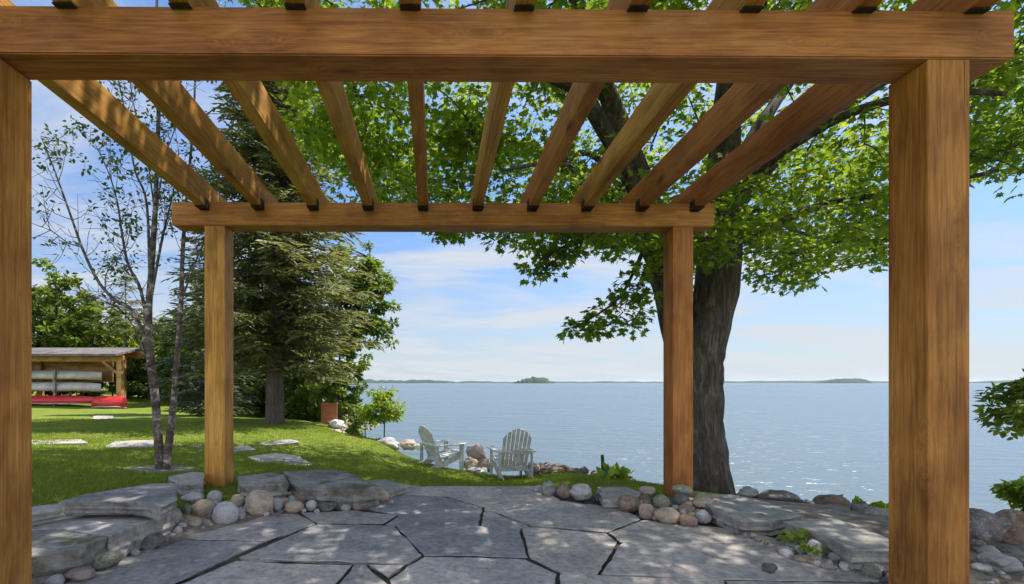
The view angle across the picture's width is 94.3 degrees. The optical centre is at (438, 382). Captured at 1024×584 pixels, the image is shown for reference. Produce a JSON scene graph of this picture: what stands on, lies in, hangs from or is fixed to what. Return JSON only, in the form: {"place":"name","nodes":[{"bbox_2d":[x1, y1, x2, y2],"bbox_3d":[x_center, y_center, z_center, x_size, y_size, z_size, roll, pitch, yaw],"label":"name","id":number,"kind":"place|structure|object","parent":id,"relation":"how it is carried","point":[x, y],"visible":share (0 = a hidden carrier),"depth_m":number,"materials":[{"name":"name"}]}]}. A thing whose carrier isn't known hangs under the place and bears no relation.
{"place":"outdoors","nodes":[
{"label":"outdoors","id":0,"kind":"place"},
{"bbox_2d":[352,379,458,382],"bbox_3d":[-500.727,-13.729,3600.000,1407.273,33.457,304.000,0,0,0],"label":"hills","id":1,"kind":"structure","parent":0,"point":[402,381],"depth_m":3474.80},
{"bbox_2d":[63,486,969,583],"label":"patio","id":2,"kind":"structure","parent":0,"point":[451,541],"depth_m":3.09,"materials":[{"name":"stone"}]},
{"bbox_2d":[44,574,64,583],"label":"cobblestone","id":3,"kind":"object","parent":2,"relation":"on","point":[56,579],"visible":1,"depth_m":2.53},
{"bbox_2d":[64,566,95,580],"bbox_3d":[-2.018,1.079,2.650,0.151,0.076,0.132,1,-2,12],"label":"cobblestone","id":4,"kind":"object","parent":2,"relation":"on","point":[82,573],"visible":0.98,"depth_m":2.61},
{"bbox_2d":[92,550,123,569],"bbox_3d":[-2.005,1.060,2.822,0.185,0.116,0.163,-3,-2,4],"label":"cobblestone","id":5,"kind":"object","parent":2,"relation":"on","point":[104,559],"visible":0.81,"depth_m":2.77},
{"bbox_2d":[141,533,164,549],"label":"cobblestone","id":6,"kind":"object","parent":2,"relation":"on","point":[153,541],"visible":0.98,"depth_m":3.11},
{"bbox_2d":[306,500,316,510],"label":"cobblestone","id":7,"kind":"object","parent":2,"relation":"on","point":[311,505],"visible":1,"depth_m":4.04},
{"bbox_2d":[319,502,337,511],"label":"cobblestone","id":8,"kind":"object","parent":2,"relation":"on","point":[327,506],"visible":1,"depth_m":4.03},
{"bbox_2d":[283,470,380,509],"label":"stone slab","id":9,"kind":"structure","parent":2,"relation":"on","point":[340,488],"depth_m":4.20,"materials":[{"name":"stone"}]},
{"bbox_2d":[0,0,1013,583],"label":"pergola","id":10,"kind":"object","parent":2,"relation":"on","point":[928,60],"visible":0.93,"depth_m":2.25,"materials":[{"name":"brown wood"}]},
{"bbox_2d":[540,481,556,496],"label":"cobblestone","id":11,"kind":"object","parent":2,"relation":"on","point":[548,488],"visible":0.99,"depth_m":4.55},
{"bbox_2d":[556,484,570,498],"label":"cobblestone","id":12,"kind":"object","parent":2,"relation":"on","point":[563,491],"visible":0.94,"depth_m":4.48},
{"bbox_2d":[570,483,591,500],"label":"cobblestone","id":13,"kind":"object","parent":2,"relation":"on","point":[580,492],"visible":0.99,"depth_m":4.40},
{"bbox_2d":[597,487,640,508],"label":"stone slab","id":14,"kind":"structure","parent":2,"relation":"on","point":[609,497],"depth_m":4.30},
{"bbox_2d":[639,486,655,495],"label":"cobblestone","id":15,"kind":"object","parent":14,"relation":"on","point":[647,490],"visible":0.94,"depth_m":4.36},
{"bbox_2d":[618,494,639,512],"bbox_3d":[1.640,1.045,4.047,0.180,0.150,0.163,0,0,18],"label":"cobblestone","id":16,"kind":"object","parent":2,"relation":"on","point":[628,503],"visible":0.98,"depth_m":4.00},
{"bbox_2d":[639,503,653,519],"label":"cobblestone","id":17,"kind":"object","parent":2,"relation":"on","point":[646,511],"visible":0.97,"depth_m":3.80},
{"bbox_2d":[653,494,669,507],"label":"cobblestone","id":18,"kind":"object","parent":2,"relation":"on","point":[660,500],"visible":0.87,"depth_m":3.94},
{"bbox_2d":[654,507,679,523],"bbox_3d":[1.810,1.056,3.720,0.199,0.130,0.175,3,2,-13],"label":"cobblestone","id":19,"kind":"object","parent":2,"relation":"on","point":[666,515],"visible":0.94,"depth_m":3.67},
{"bbox_2d":[673,494,689,504],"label":"cobblestone","id":20,"kind":"object","parent":2,"relation":"on","point":[679,499],"visible":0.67,"depth_m":4.03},
{"bbox_2d":[679,514,697,526],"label":"cobblestone","id":21,"kind":"object","parent":2,"relation":"on","point":[688,520],"visible":0.97,"depth_m":3.60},
{"bbox_2d":[695,509,710,523],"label":"cobblestone","id":22,"kind":"object","parent":2,"relation":"on","point":[702,516],"visible":0.98,"depth_m":3.69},
{"bbox_2d":[761,563,777,572],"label":"loose stone","id":23,"kind":"object","parent":2,"relation":"on","point":[769,567],"visible":1,"depth_m":2.72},
{"bbox_2d":[778,548,793,556],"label":"rubble stone","id":24,"kind":"object","parent":2,"relation":"on","point":[784,552],"visible":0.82,"depth_m":2.96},
{"bbox_2d":[775,527,810,544],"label":"weed","id":25,"kind":"object","parent":2,"relation":"on","point":[790,536],"visible":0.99,"depth_m":3.08,"materials":[{"name":"green plant"}]},
{"bbox_2d":[793,554,809,562],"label":"cobblestone","id":26,"kind":"object","parent":2,"relation":"on","point":[802,558],"visible":0.98,"depth_m":2.88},
{"bbox_2d":[793,542,825,554],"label":"weed","id":27,"kind":"object","parent":2,"relation":"on","point":[809,549],"visible":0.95,"depth_m":2.93,"materials":[{"name":"green plant"}]},
{"bbox_2d":[807,539,823,557],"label":"cobblestone","id":28,"kind":"object","parent":2,"relation":"on","point":[813,542],"visible":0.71,"depth_m":2.94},
{"bbox_2d":[783,518,888,570],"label":"stone slab","id":29,"kind":"structure","parent":2,"relation":"on","point":[855,548],"depth_m":2.92,"materials":[{"name":"stone"}]},
{"bbox_2d":[861,563,881,578],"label":"cobblestone","id":30,"kind":"object","parent":2,"relation":"on","point":[869,570],"visible":0.9,"depth_m":2.64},
{"bbox_2d":[11,0,1023,382],"label":"sky","id":31,"kind":"structure","parent":0,"point":[466,314],"materials":[{"name":"blue"}]},
{"bbox_2d":[32,383,1023,583],"bbox_3d":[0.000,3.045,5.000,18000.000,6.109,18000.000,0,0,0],"label":"ground","id":32,"kind":"structure","parent":0,"point":[137,408],"depth_m":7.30,"materials":[{"name":"plant"}]},
{"bbox_2d":[32,284,58,347],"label":"leafy tree","id":33,"kind":"object","parent":32,"relation":"on","point":[45,310],"visible":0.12,"depth_m":25.98,"materials":[{"name":"green plant"}]},
{"bbox_2d":[32,295,67,344],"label":"leafy tree","id":34,"kind":"object","parent":32,"relation":"on","point":[60,310],"visible":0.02,"depth_m":37.59,"materials":[{"name":"green plant"}]},
{"bbox_2d":[32,439,88,444],"bbox_3d":[-6.149,0.970,7.521,1.228,0.070,0.607,0,0,-8],"label":"stepping stone","id":35,"kind":"object","parent":32,"relation":"on","point":[77,441],"visible":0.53,"depth_m":7.42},
{"bbox_2d":[32,396,93,403],"bbox_3d":[-16.601,0.745,20.298,3.616,0.386,0.740,0,0,0],"label":"kayak","id":36,"kind":"object","parent":32,"relation":"on","point":[61,399],"visible":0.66,"depth_m":20.04,"materials":[{"name":"red plastic"}]},
{"bbox_2d":[32,258,100,395],"bbox_3d":[-20.602,-2.868,25.432,4.211,7.906,4.091,0,0,-15],"label":"leafy tree","id":37,"kind":"object","parent":32,"relation":"on","point":[52,294],"visible":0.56,"depth_m":24.96,"materials":[{"name":"green plant"}]},
{"bbox_2d":[32,530,107,583],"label":"stone slab","id":38,"kind":"structure","parent":32,"relation":"on","point":[62,552],"depth_m":2.67,"materials":[{"name":"stone"}]},
{"bbox_2d":[48,382,105,395],"bbox_3d":[-21.497,-0.336,27.918,3.691,2.799,3.825,0,0,0],"label":"shrub","id":39,"kind":"object","parent":32,"relation":"on","point":[83,393],"visible":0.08,"depth_m":27.60,"materials":[{"name":"green plant"}]},
{"bbox_2d":[32,348,142,408],"bbox_3d":[-18.102,-0.230,20.475,9.396,2.760,1.950,0,0,0],"label":"boat shed","id":40,"kind":"object","parent":32,"relation":"on","point":[102,360],"visible":0.53,"depth_m":20.49,"materials":[{"name":"brown"}]},
{"bbox_2d":[32,370,101,379],"bbox_3d":[-17.465,-0.332,20.718,5.214,0.455,0.890,0,0,0],"label":"canoe","id":41,"kind":"object","parent":40,"relation":"on","point":[68,374],"visible":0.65,"depth_m":20.47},
{"bbox_2d":[32,382,101,391],"bbox_3d":[-17.502,0.178,20.718,5.214,0.455,0.890,0,0,0],"label":"canoe","id":42,"kind":"object","parent":40,"relation":"on","point":[68,386],"visible":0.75,"depth_m":20.46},
{"bbox_2d":[46,291,135,396],"bbox_3d":[-18.989,-1.961,25.941,3.999,6.078,3.929,0,0,-27],"label":"leafy tree","id":43,"kind":"object","parent":32,"relation":"on","point":[83,329],"visible":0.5,"depth_m":25.02,"materials":[{"name":"green plant"}]},
{"bbox_2d":[88,378,114,396],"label":"shrub","id":44,"kind":"object","parent":32,"relation":"on","point":[96,394],"visible":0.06,"depth_m":26.12,"materials":[{"name":"green plant"}]},
{"bbox_2d":[32,512,175,555],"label":"stone slab","id":45,"kind":"structure","parent":32,"relation":"on","point":[128,533],"depth_m":3.09,"materials":[{"name":"stone"}]},
{"bbox_2d":[32,503,83,526],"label":"stone slab","id":46,"kind":"structure","parent":45,"relation":"on","point":[44,514],"depth_m":3.12,"materials":[{"name":"stone"}]},
{"bbox_2d":[58,483,177,520],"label":"stone slab","id":47,"kind":"structure","parent":45,"relation":"on","point":[156,501],"depth_m":3.19,"materials":[{"name":"stone"}]},
{"bbox_2d":[91,396,126,407],"bbox_3d":[-13.898,0.815,19.798,1.528,0.524,0.640,0,0,0],"label":"kayak","id":48,"kind":"object","parent":32,"relation":"on","point":[110,401],"visible":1,"depth_m":19.62,"materials":[{"name":"red plastic"}]},
{"bbox_2d":[63,320,158,391],"bbox_3d":[-26.453,-2.170,38.135,7.948,6.278,7.175,0,0,0],"label":"leafy tree","id":49,"kind":"object","parent":32,"relation":"on","point":[94,341],"visible":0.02,"depth_m":36.74,"materials":[{"name":"green plant"}]},
{"bbox_2d":[76,266,157,398],"bbox_3d":[-16.296,-2.526,24.463,3.152,7.263,3.489,0,0,0],"label":"pine tree","id":50,"kind":"object","parent":32,"relation":"on","point":[125,321],"visible":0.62,"depth_m":24.19,"materials":[{"name":"plant"}]},
{"bbox_2d":[103,362,147,397],"bbox_3d":[-16.562,-0.183,26.033,3.093,2.507,3.444,0,0,0],"label":"shrub","id":51,"kind":"object","parent":32,"relation":"on","point":[130,394],"visible":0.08,"depth_m":25.04,"materials":[{"name":"green plant"}]},
{"bbox_2d":[32,0,219,469],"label":"birch tree","id":52,"kind":"object","parent":32,"relation":"on","point":[162,456],"visible":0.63,"depth_m":5.18,"materials":[{"name":"grey plant"}]},
{"bbox_2d":[100,328,158,356],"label":"leafy tree","id":53,"kind":"object","parent":32,"relation":"on","point":[121,336],"visible":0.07,"depth_m":27.35,"materials":[{"name":"green plant"}]},
{"bbox_2d":[106,440,153,447],"bbox_3d":[-4.915,1.010,7.556,0.717,0.070,1.192,0,0,-28],"label":"stepping stone","id":54,"kind":"object","parent":32,"relation":"on","point":[130,443],"visible":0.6,"depth_m":7.58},
{"bbox_2d":[107,321,175,399],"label":"leafy tree","id":55,"kind":"object","parent":32,"relation":"on","point":[129,369],"visible":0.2,"depth_m":23.05,"materials":[{"name":"green plant"}]},
{"bbox_2d":[128,356,181,390],"bbox_3d":[-14.309,-0.412,24.989,3.384,2.987,3.559,0,0,34],"label":"shrub","id":56,"kind":"object","parent":32,"relation":"on","point":[143,379],"visible":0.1,"depth_m":24.16,"materials":[{"name":"green plant"}]},
{"bbox_2d":[131,311,184,355],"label":"leafy tree","id":57,"kind":"object","parent":32,"relation":"on","point":[141,316],"visible":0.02,"depth_m":34.57,"materials":[{"name":"green plant"}]},
{"bbox_2d":[139,315,204,402],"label":"leafy tree","id":58,"kind":"object","parent":32,"relation":"on","point":[165,352],"visible":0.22,"depth_m":21.50,"materials":[{"name":"green plant"}]},
{"bbox_2d":[168,472,205,497],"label":"stone slab","id":59,"kind":"structure","parent":32,"relation":"on","point":[188,482],"depth_m":4.09,"materials":[{"name":"stone"}]},
{"bbox_2d":[180,492,203,502],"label":"cobblestone","id":60,"kind":"object","parent":32,"relation":"on","point":[191,497],"visible":0.88,"depth_m":3.92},
{"bbox_2d":[138,232,260,416],"bbox_3d":[-7.621,-2.458,15.538,3.922,7.648,3.979,0,0,0],"label":"spruce tree","id":61,"kind":"object","parent":32,"relation":"on","point":[200,398],"visible":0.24,"depth_m":15.26,"materials":[{"name":"green plant"}]},
{"bbox_2d":[191,499,215,515],"bbox_3d":[-1.884,1.008,3.760,0.188,0.148,0.159,-2,2,-11],"label":"cobblestone","id":62,"kind":"object","parent":32,"relation":"on","point":[203,507],"visible":0.79,"depth_m":3.71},
{"bbox_2d":[206,490,221,502],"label":"cobblestone","id":63,"kind":"object","parent":32,"relation":"on","point":[214,495],"visible":0.77,"depth_m":3.97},
{"bbox_2d":[212,501,239,524],"bbox_3d":[-1.675,1.032,3.683,0.204,0.190,0.178,0,0,10],"label":"cobblestone","id":64,"kind":"object","parent":32,"relation":"on","point":[225,512],"visible":0.98,"depth_m":3.62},
{"bbox_2d":[230,494,244,505],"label":"cobblestone","id":65,"kind":"object","parent":32,"relation":"on","point":[237,499],"visible":0.83,"depth_m":4.01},
{"bbox_2d":[233,330,265,414],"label":"leafy tree","id":66,"kind":"object","parent":32,"relation":"on","point":[256,390],"visible":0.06,"depth_m":19.38,"materials":[{"name":"green plant"}]},
{"bbox_2d":[244,489,273,515],"bbox_3d":[-1.505,1.014,3.934,0.238,0.227,0.209,1,2,3],"label":"cobblestone","id":67,"kind":"object","parent":32,"relation":"on","point":[258,502],"visible":0.94,"depth_m":3.86,"materials":[{"name":"stone"}]},
{"bbox_2d":[237,473,288,498],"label":"stone slab","id":68,"kind":"structure","parent":32,"relation":"on","point":[274,485],"depth_m":4.22,"materials":[{"name":"stone"}]},
{"bbox_2d":[143,0,386,424],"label":"spruce tree","id":69,"kind":"object","parent":32,"relation":"on","point":[276,264],"visible":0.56,"depth_m":11.70,"materials":[{"name":"green plant"}]},
{"bbox_2d":[272,497,283,510],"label":"cobblestone","id":70,"kind":"object","parent":32,"relation":"on","point":[278,505],"visible":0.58,"depth_m":4.02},
{"bbox_2d":[248,453,311,465],"bbox_3d":[-2.147,1.081,6.410,0.634,0.067,1.353,0,0,-34],"label":"stepping stone","id":71,"kind":"object","parent":32,"relation":"on","point":[287,457],"visible":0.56,"depth_m":6.54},
{"bbox_2d":[260,439,299,445],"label":"stepping stone","id":72,"kind":"object","parent":32,"relation":"on","point":[287,442],"visible":0.64,"depth_m":8.44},
{"bbox_2d":[253,374,325,415],"bbox_3d":[-6.657,0.634,21.027,3.108,2.597,3.537,0,0,0],"label":"shrub","id":73,"kind":"object","parent":32,"relation":"on","point":[262,409],"visible":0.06,"depth_m":20.32,"materials":[{"name":"green plant"}]},
{"bbox_2d":[285,500,303,513],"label":"cobblestone","id":74,"kind":"object","parent":32,"relation":"on","point":[293,506],"visible":0.98,"depth_m":3.97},
{"bbox_2d":[259,320,337,413],"bbox_3d":[-5.527,-0.413,18.909,3.258,5.043,3.519,0,0,0],"label":"leafy tree","id":75,"kind":"object","parent":32,"relation":"on","point":[290,384],"visible":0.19,"depth_m":17.99,"materials":[{"name":"green plant"}]},
{"bbox_2d":[284,382,348,424],"bbox_3d":[-4.628,1.078,18.089,2.885,2.340,2.706,0,0,0],"label":"shrub","id":76,"kind":"object","parent":32,"relation":"on","point":[295,407],"visible":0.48,"depth_m":17.15,"materials":[{"name":"green plant"}]},
{"bbox_2d":[321,403,336,423],"bbox_3d":[-2.932,0.840,12.600,0.425,0.620,0.060,0,0,0],"label":"steel panel","id":77,"kind":"object","parent":32,"relation":"on","point":[328,411],"visible":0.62,"depth_m":12.58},
{"bbox_2d":[328,419,344,429],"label":"boulder","id":78,"kind":"object","parent":32,"relation":"on","point":[336,424],"visible":0.94,"depth_m":12.20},
{"bbox_2d":[307,314,371,435],"bbox_3d":[-3.434,-0.134,16.005,2.290,4.796,2.416,0,0,0],"label":"leafy tree","id":79,"kind":"object","parent":32,"relation":"on","point":[351,402],"visible":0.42,"depth_m":15.72,"materials":[{"name":"green plant"}]},
{"bbox_2d":[320,240,401,419],"bbox_3d":[-2.999,-1.397,16.872,3.146,7.615,2.896,0,0,29],"label":"leafy tree","id":80,"kind":"object","parent":32,"relation":"on","point":[372,265],"visible":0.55,"depth_m":16.68,"materials":[{"name":"green plant"}]},
{"bbox_2d":[342,407,380,438],"bbox_3d":[-1.863,1.138,11.356,0.978,1.103,0.734,0,0,41],"label":"shrub","id":81,"kind":"object","parent":32,"relation":"on","point":[353,418],"visible":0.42,"depth_m":11.42,"materials":[{"name":"green plant"}]},
{"bbox_2d":[357,385,407,437],"bbox_3d":[-1.304,0.835,10.885,1.196,1.621,0.920,0,0,-21],"label":"shrub","id":82,"kind":"object","parent":32,"relation":"on","point":[385,408],"visible":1,"depth_m":10.78,"materials":[{"name":"green plant"}]},
{"bbox_2d":[378,437,399,449],"bbox_3d":[-1.120,1.354,10.483,0.583,0.283,0.482,0,0,14],"label":"boulder","id":83,"kind":"object","parent":32,"relation":"on","point":[390,442],"visible":0.77,"depth_m":10.30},
{"bbox_2d":[368,479,412,497],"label":"stone slab","id":84,"kind":"structure","parent":32,"relation":"on","point":[392,488],"depth_m":4.76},
{"bbox_2d":[400,439,415,449],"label":"boulder","id":85,"kind":"object","parent":32,"relation":"on","point":[406,444],"visible":0.91,"depth_m":10.25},
{"bbox_2d":[418,425,467,469],"bbox_3d":[0.006,1.179,8.551,0.862,0.850,0.655,0,0,-34],"label":"lawn chair","id":86,"kind":"object","parent":32,"relation":"on","point":[434,453],"visible":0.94,"depth_m":8.48,"materials":[{"name":"white paint"}]},
{"bbox_2d":[464,457,478,470],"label":"boulder","id":87,"kind":"object","parent":32,"relation":"on","point":[469,462],"visible":0.72,"depth_m":8.71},
{"bbox_2d":[466,444,486,460],"bbox_3d":[0.739,1.357,9.137,0.439,0.341,0.363,0,0,17],"label":"boulder","id":88,"kind":"object","parent":32,"relation":"on","point":[477,452],"visible":0.84,"depth_m":9.00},
{"bbox_2d":[467,467,486,472],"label":"boulder","id":89,"kind":"object","parent":32,"relation":"on","point":[478,469],"visible":0.64,"depth_m":8.50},
{"bbox_2d":[478,459,489,472],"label":"boulder","id":90,"kind":"object","parent":32,"relation":"on","point":[485,463],"visible":0.59,"depth_m":8.73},
{"bbox_2d":[486,428,535,479],"bbox_3d":[1.233,1.203,7.906,0.702,0.949,0.945,0,0,-7],"label":"lawn chair","id":91,"kind":"object","parent":32,"relation":"on","point":[507,458],"visible":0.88,"depth_m":7.68,"materials":[{"name":"white paint"}]},
{"bbox_2d":[593,462,633,479],"bbox_3d":[2.452,1.258,6.577,0.537,0.274,0.356,0,0,-7],"label":"weed","id":92,"kind":"object","parent":32,"relation":"on","point":[616,471],"visible":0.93,"depth_m":6.57,"materials":[{"name":"green plant"}]},
{"bbox_2d":[218,0,1023,494],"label":"maple tree","id":93,"kind":"object","parent":32,"relation":"on","point":[730,238],"visible":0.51,"depth_m":5.69,"materials":[{"name":"green plant"}]},
{"bbox_2d":[672,484,692,495],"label":"cobblestone","id":94,"kind":"object","parent":32,"relation":"on","point":[682,489],"visible":0.91,"depth_m":4.32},
{"bbox_2d":[738,486,758,497],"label":"boulder","id":95,"kind":"object","parent":32,"relation":"on","point":[748,491],"visible":0.98,"depth_m":5.74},
{"bbox_2d":[696,494,801,536],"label":"stone slab","id":96,"kind":"structure","parent":32,"relation":"on","point":[734,511],"depth_m":3.59,"materials":[{"name":"stone"}]},
{"bbox_2d":[693,496,713,509],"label":"cobblestone","id":97,"kind":"object","parent":96,"relation":"on","point":[699,501],"visible":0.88,"depth_m":3.93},
{"bbox_2d":[754,489,809,503],"bbox_3d":[4.229,1.469,5.831,0.652,0.282,0.501,2,1,16],"label":"boulder","id":98,"kind":"object","parent":32,"relation":"on","point":[778,495],"visible":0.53,"depth_m":5.69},
{"bbox_2d":[811,494,850,505],"bbox_3d":[5.006,1.541,5.964,0.464,0.268,0.334,-1,0,10],"label":"boulder","id":99,"kind":"object","parent":32,"relation":"on","point":[841,500],"visible":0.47,"depth_m":5.91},
{"bbox_2d":[846,496,888,510],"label":"weed","id":100,"kind":"object","parent":32,"relation":"on","point":[880,504],"visible":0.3,"depth_m":5.32,"materials":[{"name":"green plant"}]},
{"bbox_2d":[850,502,888,515],"bbox_3d":[3.703,1.179,4.015,0.322,0.276,0.232,0,0,-7],"label":"boulder","id":101,"kind":"object","parent":32,"relation":"on","point":[863,507],"visible":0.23,"depth_m":3.97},
{"bbox_2d":[970,539,986,547],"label":"cobblestone","id":102,"kind":"object","parent":32,"relation":"on","point":[975,543],"visible":0.59,"depth_m":3.02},
{"bbox_2d":[970,563,992,570],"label":"cobblestone","id":103,"kind":"object","parent":32,"relation":"on","point":[981,567],"visible":0.94,"depth_m":2.74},
{"bbox_2d":[972,545,1001,553],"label":"cobblestone","id":104,"kind":"object","parent":32,"relation":"on","point":[986,548],"visible":0.64,"depth_m":2.95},
{"bbox_2d":[969,508,1011,544],"bbox_3d":[3.633,0.973,3.160,0.264,0.258,0.218,0,0,-5],"label":"cobblestone","id":105,"kind":"object","parent":32,"relation":"on","point":[987,528],"visible":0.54,"depth_m":3.09,"materials":[{"name":"stone"}]},
{"bbox_2d":[969,0,1023,101],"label":"maple tree","id":106,"kind":"object","parent":32,"relation":"on","point":[1003,68],"visible":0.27,"depth_m":4.76,"materials":[{"name":"green plant"}]},
{"bbox_2d":[972,368,1023,440],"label":"leafy tree","id":107,"kind":"object","parent":32,"relation":"on","point":[1011,413],"visible":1,"depth_m":5.48,"materials":[{"name":"green plant"}]},
{"bbox_2d":[975,552,1023,572],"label":"cobblestone","id":108,"kind":"object","parent":32,"relation":"on","point":[1002,562],"visible":0.92,"depth_m":2.70,"materials":[{"name":"stone"}]},
{"bbox_2d":[989,476,1023,511],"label":"shrub","id":109,"kind":"object","parent":32,"relation":"on","point":[1012,492],"visible":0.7,"depth_m":4.93,"materials":[{"name":"green plant"}]},
{"bbox_2d":[994,509,1023,544],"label":"cobblestone","id":110,"kind":"object","parent":32,"relation":"on","point":[1014,534],"visible":0.6,"depth_m":3.09,"materials":[{"name":"stone"}]},
{"bbox_2d":[995,546,1023,553],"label":"cobblestone","id":111,"kind":"object","parent":32,"relation":"on","point":[1011,549],"visible":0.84,"depth_m":2.95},
{"bbox_2d":[514,376,551,382],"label":"island","id":112,"kind":"structure","parent":0,"point":[532,379],"depth_m":2541.74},
{"bbox_2d":[459,381,662,382],"bbox_3d":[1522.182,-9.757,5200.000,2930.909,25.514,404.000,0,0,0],"label":"hills","id":113,"kind":"structure","parent":0,"point":[561,382],"depth_m":5013.79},
{"bbox_2d":[347,383,1023,512],"bbox_3d":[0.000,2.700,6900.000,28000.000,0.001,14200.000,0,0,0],"label":"lake water","id":114,"kind":"structure","parent":0,"point":[808,441],"depth_m":27.18,"materials":[{"name":"blue liquid"}]},
{"bbox_2d":[724,380,888,382],"bbox_3d":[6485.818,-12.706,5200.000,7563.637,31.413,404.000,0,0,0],"label":"hills","id":115,"kind":"structure","parent":0,"point":[788,381],"depth_m":5050.63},
{"bbox_2d":[817,378,873,382],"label":"island","id":116,"kind":"structure","parent":0,"point":[852,380],"depth_m":3134.04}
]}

